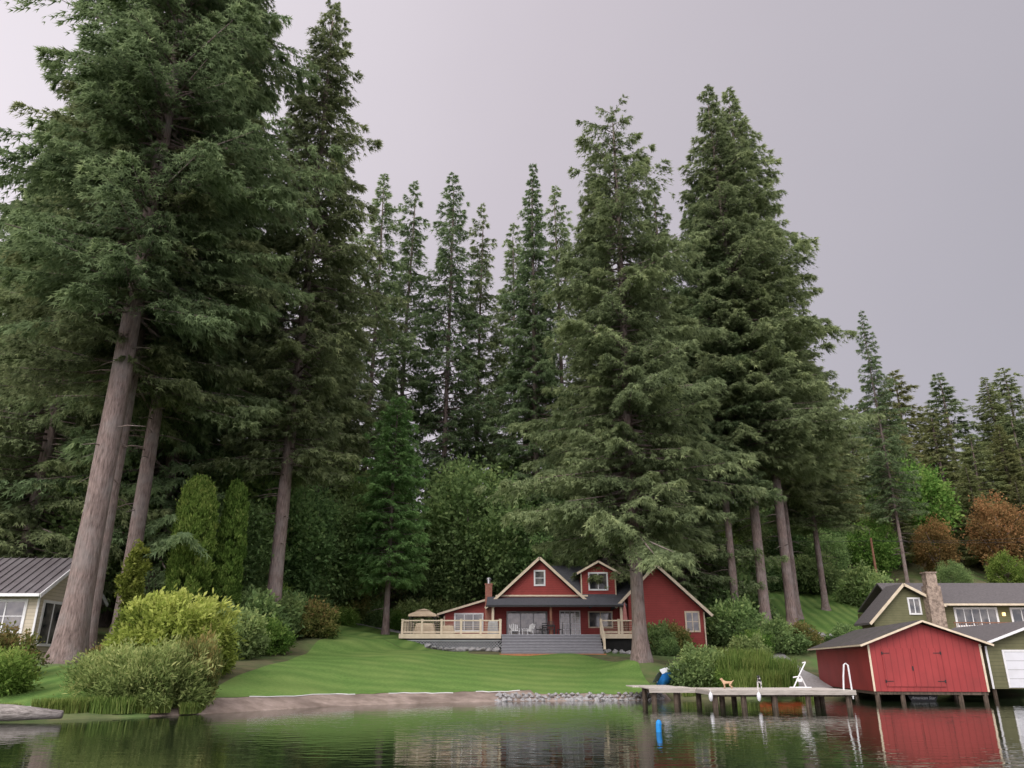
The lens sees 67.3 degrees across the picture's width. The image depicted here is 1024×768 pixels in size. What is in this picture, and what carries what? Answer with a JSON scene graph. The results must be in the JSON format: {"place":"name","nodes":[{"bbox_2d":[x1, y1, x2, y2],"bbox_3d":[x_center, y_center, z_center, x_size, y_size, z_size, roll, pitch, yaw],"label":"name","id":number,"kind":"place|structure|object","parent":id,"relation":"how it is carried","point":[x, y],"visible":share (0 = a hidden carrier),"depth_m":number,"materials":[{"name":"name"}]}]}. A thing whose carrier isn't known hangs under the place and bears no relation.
{"place":"outdoors","nodes":[
{"label":"outdoors","id":0,"kind":"place"},
{"bbox_2d":[0,665,98,705],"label":"lawn","id":1,"kind":"structure","parent":0,"point":[51,680],"depth_m":28.31,"materials":[{"name":"plant"}]},
{"bbox_2d":[0,618,52,675],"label":"shrub","id":2,"kind":"object","parent":1,"relation":"on","point":[8,638],"visible":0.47,"depth_m":31.45,"materials":[{"name":"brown plant"}]},
{"bbox_2d":[335,624,400,643],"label":"lawn","id":3,"kind":"structure","parent":0,"point":[367,631],"depth_m":57.58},
{"bbox_2d":[149,690,670,716],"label":"beach","id":4,"kind":"structure","parent":0,"point":[230,704],"depth_m":34.09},
{"bbox_2d":[0,695,1023,767],"bbox_3d":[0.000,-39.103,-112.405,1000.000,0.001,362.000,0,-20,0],"label":"water","id":5,"kind":"structure","parent":0,"point":[949,731],"depth_m":19.21,"materials":[{"name":"green liquid"}]},
{"bbox_2d":[626,685,856,707],"bbox_3d":[10.130,15.585,35.479,8.460,2.980,8.260,0,-20,0],"label":"dock","id":6,"kind":"object","parent":5,"relation":"in","point":[818,694],"visible":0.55,"depth_m":32.28,"materials":[{"name":"grey wood"}]},
{"bbox_2d":[0,0,1023,512],"label":"sky","id":7,"kind":"structure","parent":0,"point":[896,127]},
{"bbox_2d":[22,529,1023,720],"bbox_3d":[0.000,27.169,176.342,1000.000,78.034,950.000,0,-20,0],"label":"ground","id":8,"kind":"structure","parent":0,"point":[650,670],"depth_m":46.70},
{"bbox_2d":[0,642,46,695],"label":"shrub","id":9,"kind":"object","parent":8,"relation":"on","point":[15,672],"visible":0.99,"depth_m":27.69,"materials":[{"name":"plant"}]},
{"bbox_2d":[0,704,63,720],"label":"driftwood log","id":10,"kind":"object","parent":8,"relation":"on","point":[10,712],"visible":1,"depth_m":23.98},
{"bbox_2d":[0,101,89,514],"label":"fir tree","id":11,"kind":"object","parent":8,"relation":"on","point":[65,110],"visible":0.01,"depth_m":58.66,"materials":[{"name":"green plant"}]},
{"bbox_2d":[0,557,108,652],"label":"cream cottage","id":12,"kind":"structure","parent":8,"relation":"on","point":[32,592],"depth_m":40.14,"materials":[{"name":"metal"}]},
{"bbox_2d":[0,599,28,632],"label":"window","id":13,"kind":"structure","parent":12,"relation":"in","point":[14,609],"depth_m":39.35,"materials":[{"name":"glass"}]},
{"bbox_2d":[35,600,62,646],"bbox_3d":[-24.253,12.605,40.480,0.086,2.280,1.980,0,-20,0],"label":"window","id":14,"kind":"structure","parent":12,"relation":"in","point":[50,612],"depth_m":40.28,"materials":[{"name":"glass"}]},
{"bbox_2d":[31,696,92,713],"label":"grass tuft","id":15,"kind":"object","parent":8,"relation":"on","point":[67,705],"visible":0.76,"depth_m":25.77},
{"bbox_2d":[0,16,171,602],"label":"fir tree","id":16,"kind":"object","parent":8,"relation":"on","point":[16,427],"visible":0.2,"depth_m":48.24,"materials":[{"name":"green plant"}]},
{"bbox_2d":[1,447,174,625],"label":"broadleaf tree","id":17,"kind":"object","parent":8,"relation":"on","point":[111,575],"visible":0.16,"depth_m":48.59,"materials":[{"name":"plant"}]},
{"bbox_2d":[74,694,136,713],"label":"grass tuft","id":18,"kind":"object","parent":8,"relation":"on","point":[121,705],"visible":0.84,"depth_m":26.17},
{"bbox_2d":[0,238,248,627],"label":"fir tree","id":19,"kind":"object","parent":8,"relation":"on","point":[105,618],"depth_m":52.98,"materials":[{"name":"green plant"}]},
{"bbox_2d":[109,538,152,628],"bbox_3d":[-20.913,10.991,42.331,1.850,4.979,2.065,-17,-26,39],"label":"conifer shrub","id":20,"kind":"object","parent":8,"relation":"on","point":[134,565],"visible":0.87,"depth_m":42.19,"materials":[{"name":"green plant"}]},
{"bbox_2d":[52,633,223,709],"bbox_3d":[-13.471,10.542,28.113,5.434,2.650,4.268,0,-20,0],"label":"willow shrub","id":21,"kind":"object","parent":8,"relation":"on","point":[134,674],"visible":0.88,"depth_m":27.29,"materials":[{"name":"green plant"}]},
{"bbox_2d":[0,0,292,618],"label":"fir tree","id":22,"kind":"object","parent":8,"relation":"on","point":[168,482],"visible":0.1,"depth_m":49.13,"materials":[{"name":"green plant"}]},
{"bbox_2d":[0,0,297,650],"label":"fir tree","id":23,"kind":"object","parent":8,"relation":"on","point":[97,332],"visible":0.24,"depth_m":42.96,"materials":[{"name":"green plant"}]},
{"bbox_2d":[0,0,317,639],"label":"fir tree","id":24,"kind":"object","parent":8,"relation":"on","point":[137,526],"visible":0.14,"depth_m":45.33,"materials":[{"name":"green plant"}]},
{"bbox_2d":[0,0,346,663],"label":"fir tree","id":25,"kind":"object","parent":8,"relation":"on","point":[138,34],"visible":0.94,"depth_m":41.89,"materials":[{"name":"green plant"}]},
{"bbox_2d":[99,584,247,676],"bbox_3d":[-14.400,10.749,33.398,5.326,4.064,5.156,-3,-20,10],"label":"rhododendron","id":26,"kind":"object","parent":8,"relation":"on","point":[187,617],"visible":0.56,"depth_m":32.23,"materials":[{"name":"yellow plant"}]},
{"bbox_2d":[144,633,221,707],"bbox_3d":[-12.203,10.705,28.691,2.347,2.790,3.364,-10,-22,25],"label":"willow shrub","id":27,"kind":"object","parent":8,"relation":"on","point":[191,680],"visible":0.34,"depth_m":28.00,"materials":[{"name":"green plant"}]},
{"bbox_2d":[163,472,220,626],"bbox_3d":[-18.490,10.129,44.226,2.806,10.256,2.880,-6,-21,17],"label":"arborvitae","id":28,"kind":"object","parent":8,"relation":"on","point":[198,504],"visible":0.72,"depth_m":44.06,"materials":[{"name":"plant"}]},
{"bbox_2d":[176,625,228,703],"bbox_3d":[-11.883,10.730,29.276,2.284,3.182,2.743,-1,-20,4],"label":"willow shrub","id":29,"kind":"object","parent":8,"relation":"on","point":[190,642],"visible":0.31,"depth_m":29.04,"materials":[{"name":"green plant"}]},
{"bbox_2d":[147,476,298,599],"bbox_3d":[-19.061,11.336,51.083,9.337,11.038,9.351,-10,-22,26],"label":"broadleaf tree","id":30,"kind":"object","parent":8,"relation":"on","point":[258,527],"visible":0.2,"depth_m":50.18,"materials":[{"name":"plant"}]},
{"bbox_2d":[206,477,251,611],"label":"arborvitae","id":31,"kind":"object","parent":8,"relation":"on","point":[226,576],"visible":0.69,"depth_m":45.64,"materials":[{"name":"plant"}]},
{"bbox_2d":[165,435,309,585],"bbox_3d":[-21.404,11.009,58.014,13.486,15.943,13.506,5,-20,-12],"label":"broadleaf tree","id":32,"kind":"object","parent":8,"relation":"on","point":[248,484],"visible":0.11,"depth_m":56.01,"materials":[{"name":"plant"}]},
{"bbox_2d":[216,604,271,659],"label":"shrub","id":33,"kind":"object","parent":8,"relation":"on","point":[250,628],"visible":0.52,"depth_m":40.99,"materials":[{"name":"green plant"}]},
{"bbox_2d":[218,584,295,643],"bbox_3d":[-15.733,13.851,45.962,5.729,4.020,5.340,10,-22,-27],"label":"shrub","id":34,"kind":"object","parent":8,"relation":"on","point":[265,602],"visible":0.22,"depth_m":45.26,"materials":[{"name":"green plant"}]},
{"bbox_2d":[241,613,298,655],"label":"shrub","id":35,"kind":"object","parent":8,"relation":"on","point":[283,641],"visible":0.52,"depth_m":43.80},
{"bbox_2d":[255,585,308,637],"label":"shrub","id":36,"kind":"object","parent":8,"relation":"on","point":[295,606],"visible":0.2,"depth_m":48.45,"materials":[{"name":"green plant"}]},
{"bbox_2d":[248,445,349,602],"bbox_3d":[-18.385,12.113,59.060,11.944,14.032,10.526,-12,-23,29],"label":"broadleaf tree","id":37,"kind":"object","parent":8,"relation":"on","point":[301,568],"visible":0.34,"depth_m":57.40,"materials":[{"name":"plant"}]},
{"bbox_2d":[190,0,411,609],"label":"fir tree","id":38,"kind":"object","parent":8,"relation":"on","point":[299,355],"visible":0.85,"depth_m":54.74,"materials":[{"name":"green plant"}]},
{"bbox_2d":[296,595,343,638],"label":"shrub","id":39,"kind":"object","parent":8,"relation":"on","point":[325,619],"visible":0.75,"depth_m":50.04,"materials":[{"name":"green plant"}]},
{"bbox_2d":[268,209,385,504],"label":"fir tree","id":40,"kind":"object","parent":8,"relation":"on","point":[370,420],"visible":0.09,"depth_m":69.73,"materials":[{"name":"green plant"}]},
{"bbox_2d":[291,480,378,606],"bbox_3d":[-15.104,13.678,63.325,10.390,12.264,10.374,16,-25,-37],"label":"broadleaf tree","id":41,"kind":"object","parent":8,"relation":"on","point":[348,520],"visible":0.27,"depth_m":61.50,"materials":[{"name":"plant"}]},
{"bbox_2d":[331,587,382,623],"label":"shrub","id":42,"kind":"object","parent":8,"relation":"on","point":[363,602],"visible":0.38,"depth_m":63.33,"materials":[{"name":"green plant"}]},
{"bbox_2d":[314,447,423,610],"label":"broadleaf tree","id":43,"kind":"object","parent":8,"relation":"on","point":[356,488],"visible":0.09,"depth_m":66.55,"materials":[{"name":"plant"}]},
{"bbox_2d":[325,173,425,493],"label":"fir tree","id":44,"kind":"object","parent":8,"relation":"on","point":[386,385],"visible":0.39,"depth_m":81.71,"materials":[{"name":"green plant"}]},
{"bbox_2d":[338,396,431,634],"bbox_3d":[-9.933,10.437,62.453,8.589,20.305,7.736,-19,-27,41],"label":"fir tree","id":45,"kind":"object","parent":8,"relation":"on","point":[387,523],"visible":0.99,"depth_m":61.65,"materials":[{"name":"green plant"}]},
{"bbox_2d":[353,180,455,604],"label":"fir tree","id":46,"kind":"object","parent":8,"relation":"on","point":[406,245],"visible":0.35,"depth_m":87.85,"materials":[{"name":"green plant"}]},
{"bbox_2d":[390,596,436,630],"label":"shrub","id":47,"kind":"object","parent":8,"relation":"on","point":[408,608],"visible":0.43,"depth_m":65.53,"materials":[{"name":"green plant"}]},
{"bbox_2d":[212,632,650,697],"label":"lawn","id":48,"kind":"structure","parent":8,"relation":"on","point":[343,663],"depth_m":42.37,"materials":[{"name":"plant"}]},
{"bbox_2d":[392,512,495,621],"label":"broadleaf tree","id":49,"kind":"object","parent":8,"relation":"on","point":[432,590],"visible":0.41,"depth_m":68.41,"materials":[{"name":"plant"}]},
{"bbox_2d":[394,172,499,498],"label":"fir tree","id":50,"kind":"object","parent":8,"relation":"on","point":[447,263],"visible":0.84,"depth_m":83.57,"materials":[{"name":"green plant"}]},
{"bbox_2d":[409,447,540,607],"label":"broadleaf tree","id":51,"kind":"object","parent":8,"relation":"on","point":[454,491],"visible":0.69,"depth_m":69.14,"materials":[{"name":"plant"}]},
{"bbox_2d":[438,203,521,597],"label":"fir tree","id":52,"kind":"object","parent":8,"relation":"on","point":[476,305],"visible":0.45,"depth_m":89.12,"materials":[{"name":"green plant"}]},
{"bbox_2d":[468,222,547,475],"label":"fir tree","id":53,"kind":"object","parent":8,"relation":"on","point":[505,318],"visible":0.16,"depth_m":94.93,"materials":[{"name":"green plant"}]},
{"bbox_2d":[399,619,631,655],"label":"wooden deck","id":54,"kind":"structure","parent":8,"relation":"on","point":[536,644],"depth_m":55.04,"materials":[{"name":"grey paint"}]},
{"bbox_2d":[465,494,567,596],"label":"broadleaf tree","id":55,"kind":"object","parent":8,"relation":"on","point":[544,539],"visible":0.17,"depth_m":70.07,"materials":[{"name":"plant"}]},
{"bbox_2d":[480,163,580,578],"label":"fir tree","id":56,"kind":"object","parent":8,"relation":"on","point":[524,363],"visible":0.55,"depth_m":81.16,"materials":[{"name":"green plant"}]},
{"bbox_2d":[519,185,584,505],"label":"fir tree","id":57,"kind":"object","parent":8,"relation":"on","point":[562,243],"visible":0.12,"depth_m":90.02,"materials":[{"name":"green plant"}]},
{"bbox_2d":[437,556,712,649],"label":"red house","id":58,"kind":"structure","parent":8,"relation":"on","point":[538,591],"depth_m":61.29,"materials":[{"name":"wood"}]},
{"bbox_2d":[506,611,546,633],"bbox_3d":[1.200,19.155,61.618,3.280,1.830,0.086,0,-20,0],"label":"picture window","id":59,"kind":"structure","parent":58,"relation":"in","point":[523,619],"depth_m":61.71,"materials":[{"name":"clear glass"}]},
{"bbox_2d":[536,165,698,590],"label":"fir tree","id":60,"kind":"object","parent":8,"relation":"on","point":[609,560],"visible":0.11,"depth_m":67.31,"materials":[{"name":"green plant"}]},
{"bbox_2d":[473,93,767,662],"bbox_3d":[7.669,-2.618,53.463,18.882,42.228,16.940,13,-24,-32],"label":"fir tree","id":61,"kind":"object","parent":8,"relation":"on","point":[620,418],"visible":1,"depth_m":51.06,"materials":[{"name":"green plant"}]},
{"bbox_2d":[629,618,677,654],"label":"shrub","id":62,"kind":"object","parent":8,"relation":"on","point":[656,633],"visible":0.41,"depth_m":54.96,"materials":[{"name":"green plant"}]},
{"bbox_2d":[659,640,727,687],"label":"shrub","id":63,"kind":"object","parent":8,"relation":"on","point":[690,677],"visible":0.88,"depth_m":42.16,"materials":[{"name":"green plant"}]},
{"bbox_2d":[619,179,789,607],"bbox_3d":[14.025,0.495,72.436,15.526,46.620,16.827,10,-22,-25],"label":"fir tree","id":64,"kind":"object","parent":8,"relation":"on","point":[721,557],"visible":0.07,"depth_m":64.71,"materials":[{"name":"green plant"}]},
{"bbox_2d":[662,520,752,595],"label":"broadleaf tree","id":65,"kind":"object","parent":8,"relation":"on","point":[702,565],"visible":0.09,"depth_m":67.09,"materials":[{"name":"plant"}]},
{"bbox_2d":[662,179,789,632],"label":"fir tree","id":66,"kind":"object","parent":8,"relation":"on","point":[728,505],"visible":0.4,"depth_m":65.22,"materials":[{"name":"green plant"}]},
{"bbox_2d":[706,651,754,687],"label":"reed clump","id":67,"kind":"object","parent":8,"relation":"on","point":[732,662],"visible":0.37,"depth_m":41.67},
{"bbox_2d":[705,593,768,646],"bbox_3d":[17.428,18.579,60.440,5.696,4.288,6.111,12,-23,-29],"label":"shrub","id":68,"kind":"object","parent":8,"relation":"on","point":[742,614],"visible":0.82,"depth_m":59.25,"materials":[{"name":"green plant"}]},
{"bbox_2d":[690,565,783,628],"bbox_3d":[18.273,18.413,64.520,8.188,6.165,8.785,-13,-23,31],"label":"shrub","id":69,"kind":"object","parent":8,"relation":"on","point":[741,576],"visible":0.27,"depth_m":63.29,"materials":[{"name":"green plant"}]},
{"bbox_2d":[718,502,773,558],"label":"broadleaf tree","id":70,"kind":"object","parent":8,"relation":"on","point":[744,532],"visible":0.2,"depth_m":89.38,"materials":[{"name":"plant"}]},
{"bbox_2d":[727,631,774,656],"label":"shrub","id":71,"kind":"object","parent":8,"relation":"on","point":[746,642],"visible":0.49,"depth_m":51.69,"materials":[{"name":"green plant"}]},
{"bbox_2d":[656,83,850,624],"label":"fir tree","id":72,"kind":"object","parent":8,"relation":"on","point":[733,158],"visible":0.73,"depth_m":67.47,"materials":[{"name":"green plant"}]},
{"bbox_2d":[755,654,793,687],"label":"reed clump","id":73,"kind":"object","parent":8,"relation":"on","point":[774,664],"visible":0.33,"depth_m":42.48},
{"bbox_2d":[756,613,812,653],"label":"shrub","id":74,"kind":"object","parent":8,"relation":"on","point":[783,638],"visible":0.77,"depth_m":55.23,"materials":[{"name":"green plant"}]},
{"bbox_2d":[749,506,829,558],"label":"broadleaf tree","id":75,"kind":"object","parent":8,"relation":"on","point":[800,539],"visible":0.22,"depth_m":90.83,"materials":[{"name":"plant"}]},
{"bbox_2d":[699,85,885,627],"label":"fir tree","id":76,"kind":"object","parent":8,"relation":"on","point":[769,212],"visible":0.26,"depth_m":68.74,"materials":[{"name":"green plant"}]},
{"bbox_2d":[734,256,866,619],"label":"fir tree","id":77,"kind":"object","parent":8,"relation":"on","point":[799,494],"visible":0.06,"depth_m":73.39,"materials":[{"name":"green plant"}]},
{"bbox_2d":[746,349,868,610],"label":"fir tree","id":78,"kind":"object","parent":8,"relation":"on","point":[799,520],"visible":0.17,"depth_m":77.72,"materials":[{"name":"green plant"}]},
{"bbox_2d":[768,590,862,633],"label":"lawn","id":79,"kind":"structure","parent":8,"relation":"on","point":[822,621],"depth_m":74.83,"materials":[{"name":"plant"}]},
{"bbox_2d":[794,549,844,594],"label":"shrub","id":80,"kind":"object","parent":8,"relation":"on","point":[809,577],"visible":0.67,"depth_m":84.38,"materials":[{"name":"green plant"}]},
{"bbox_2d":[797,528,854,575],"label":"broadleaf tree","id":81,"kind":"object","parent":8,"relation":"on","point":[838,551],"visible":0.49,"depth_m":87.72,"materials":[{"name":"plant"}]},
{"bbox_2d":[830,559,897,607],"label":"shrub","id":82,"kind":"object","parent":8,"relation":"on","point":[858,583],"visible":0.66,"depth_m":78.82,"materials":[{"name":"green plant"}]},
{"bbox_2d":[842,513,904,581],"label":"broadleaf tree","id":83,"kind":"object","parent":8,"relation":"on","point":[880,544],"visible":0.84,"depth_m":90.62,"materials":[{"name":"plant"}]},
{"bbox_2d":[849,310,929,582],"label":"fir tree","id":84,"kind":"object","parent":8,"relation":"on","point":[881,459],"visible":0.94,"depth_m":92.52,"materials":[{"name":"green plant"}]},
{"bbox_2d":[867,463,925,567],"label":"conifer tree","id":85,"kind":"object","parent":8,"relation":"on","point":[905,529],"visible":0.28,"depth_m":97.56,"materials":[{"name":"plant"}]},
{"bbox_2d":[807,620,993,701],"bbox_3d":[20.959,16.136,42.492,6.062,5.340,12.765,-3,-20,8],"label":"boathouse","id":86,"kind":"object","parent":8,"relation":"on","point":[916,657],"visible":0.62,"depth_m":37.41,"materials":[{"name":"red"}]},
{"bbox_2d":[881,648,915,686],"bbox_3d":[18.738,13.745,37.325,1.360,1.740,0.057,-3,-20,8],"label":"door","id":87,"kind":"structure","parent":86,"relation":"in","point":[897,662],"depth_m":37.31,"materials":[{"name":"red"}]},
{"bbox_2d":[910,648,945,686],"bbox_3d":[20.091,13.671,37.123,1.360,1.740,0.057,-3,-20,8],"label":"door","id":88,"kind":"structure","parent":86,"relation":"in","point":[927,662],"depth_m":37.11,"materials":[{"name":"red"}]},
{"bbox_2d":[846,411,964,537],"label":"conifer tree","id":89,"kind":"object","parent":8,"relation":"on","point":[867,479],"visible":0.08,"depth_m":111.27,"materials":[{"name":"plant"}]},
{"bbox_2d":[859,451,967,563],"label":"broadleaf tree","id":90,"kind":"object","parent":8,"relation":"on","point":[934,487],"visible":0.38,"depth_m":100.60,"materials":[{"name":"plant"}]},
{"bbox_2d":[872,369,985,504],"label":"conifer tree","id":91,"kind":"object","parent":8,"relation":"on","point":[900,404],"visible":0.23,"depth_m":140.77,"materials":[{"name":"plant"}]},
{"bbox_2d":[908,512,963,581],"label":"broadleaf tree","id":92,"kind":"object","parent":8,"relation":"on","point":[942,538],"visible":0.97,"depth_m":91.19,"materials":[{"name":"brown plant"}]},
{"bbox_2d":[854,572,1023,628],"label":"olive house","id":93,"kind":"structure","parent":8,"relation":"on","point":[929,598],"depth_m":60.30,"materials":[{"name":"wood"}]},
{"bbox_2d":[953,607,999,626],"bbox_3d":[36.450,18.289,60.336,3.420,1.520,0.086,0,-20,0],"label":"window","id":94,"kind":"structure","parent":93,"relation":"in","point":[962,614],"depth_m":60.40,"materials":[{"name":"glass"}]},
{"bbox_2d":[912,372,991,503],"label":"conifer tree","id":95,"kind":"object","parent":8,"relation":"on","point":[960,424],"visible":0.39,"depth_m":140.21,"materials":[{"name":"plant"}]},
{"bbox_2d":[935,559,973,582],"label":"shrub","id":96,"kind":"object","parent":8,"relation":"on","point":[945,572],"visible":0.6,"depth_m":81.38,"materials":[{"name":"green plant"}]},
{"bbox_2d":[913,408,997,530],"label":"conifer tree","id":97,"kind":"object","parent":8,"relation":"on","point":[939,455],"visible":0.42,"depth_m":126.79,"materials":[{"name":"plant"}]},
{"bbox_2d":[948,463,1000,571],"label":"conifer tree","id":98,"kind":"object","parent":8,"relation":"on","point":[972,486],"visible":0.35,"depth_m":101.10,"materials":[{"name":"plant"}]},
{"bbox_2d":[943,434,1023,553],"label":"conifer tree","id":99,"kind":"object","parent":8,"relation":"on","point":[983,465],"visible":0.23,"depth_m":109.45,"materials":[{"name":"plant"}]},
{"bbox_2d":[951,621,1023,698],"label":"boathouse","id":100,"kind":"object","parent":8,"relation":"on","point":[1003,657],"visible":0.34,"depth_m":40.11,"materials":[{"name":"green"}]},
{"bbox_2d":[1004,652,1023,687],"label":"door","id":101,"kind":"structure","parent":100,"relation":"in","point":[1014,660],"depth_m":39.84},
{"bbox_2d":[960,489,1023,578],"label":"broadleaf tree","id":102,"kind":"object","parent":8,"relation":"on","point":[999,527],"visible":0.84,"depth_m":91.71,"materials":[{"name":"brown plant"}]},
{"bbox_2d":[961,377,1023,490],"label":"conifer tree","id":103,"kind":"object","parent":8,"relation":"on","point":[992,407],"visible":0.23,"depth_m":137.59,"materials":[{"name":"plant"}]},
{"bbox_2d":[981,424,1023,525],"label":"conifer tree","id":104,"kind":"object","parent":8,"relation":"on","point":[1005,464],"visible":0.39,"depth_m":109.45,"materials":[{"name":"plant"}]},
{"bbox_2d":[983,547,1023,582],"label":"bush","id":105,"kind":"object","parent":8,"relation":"on","point":[1004,561],"visible":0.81,"depth_m":83.69,"materials":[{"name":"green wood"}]},
{"bbox_2d":[989,368,1023,481],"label":"conifer tree","id":106,"kind":"object","parent":8,"relation":"on","point":[1006,387],"visible":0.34,"depth_m":145.70,"materials":[{"name":"plant"}]},
{"bbox_2d":[992,414,1023,494],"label":"conifer tree","id":107,"kind":"object","parent":8,"relation":"on","point":[1019,440],"visible":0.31,"depth_m":122.28,"materials":[{"name":"plant"}]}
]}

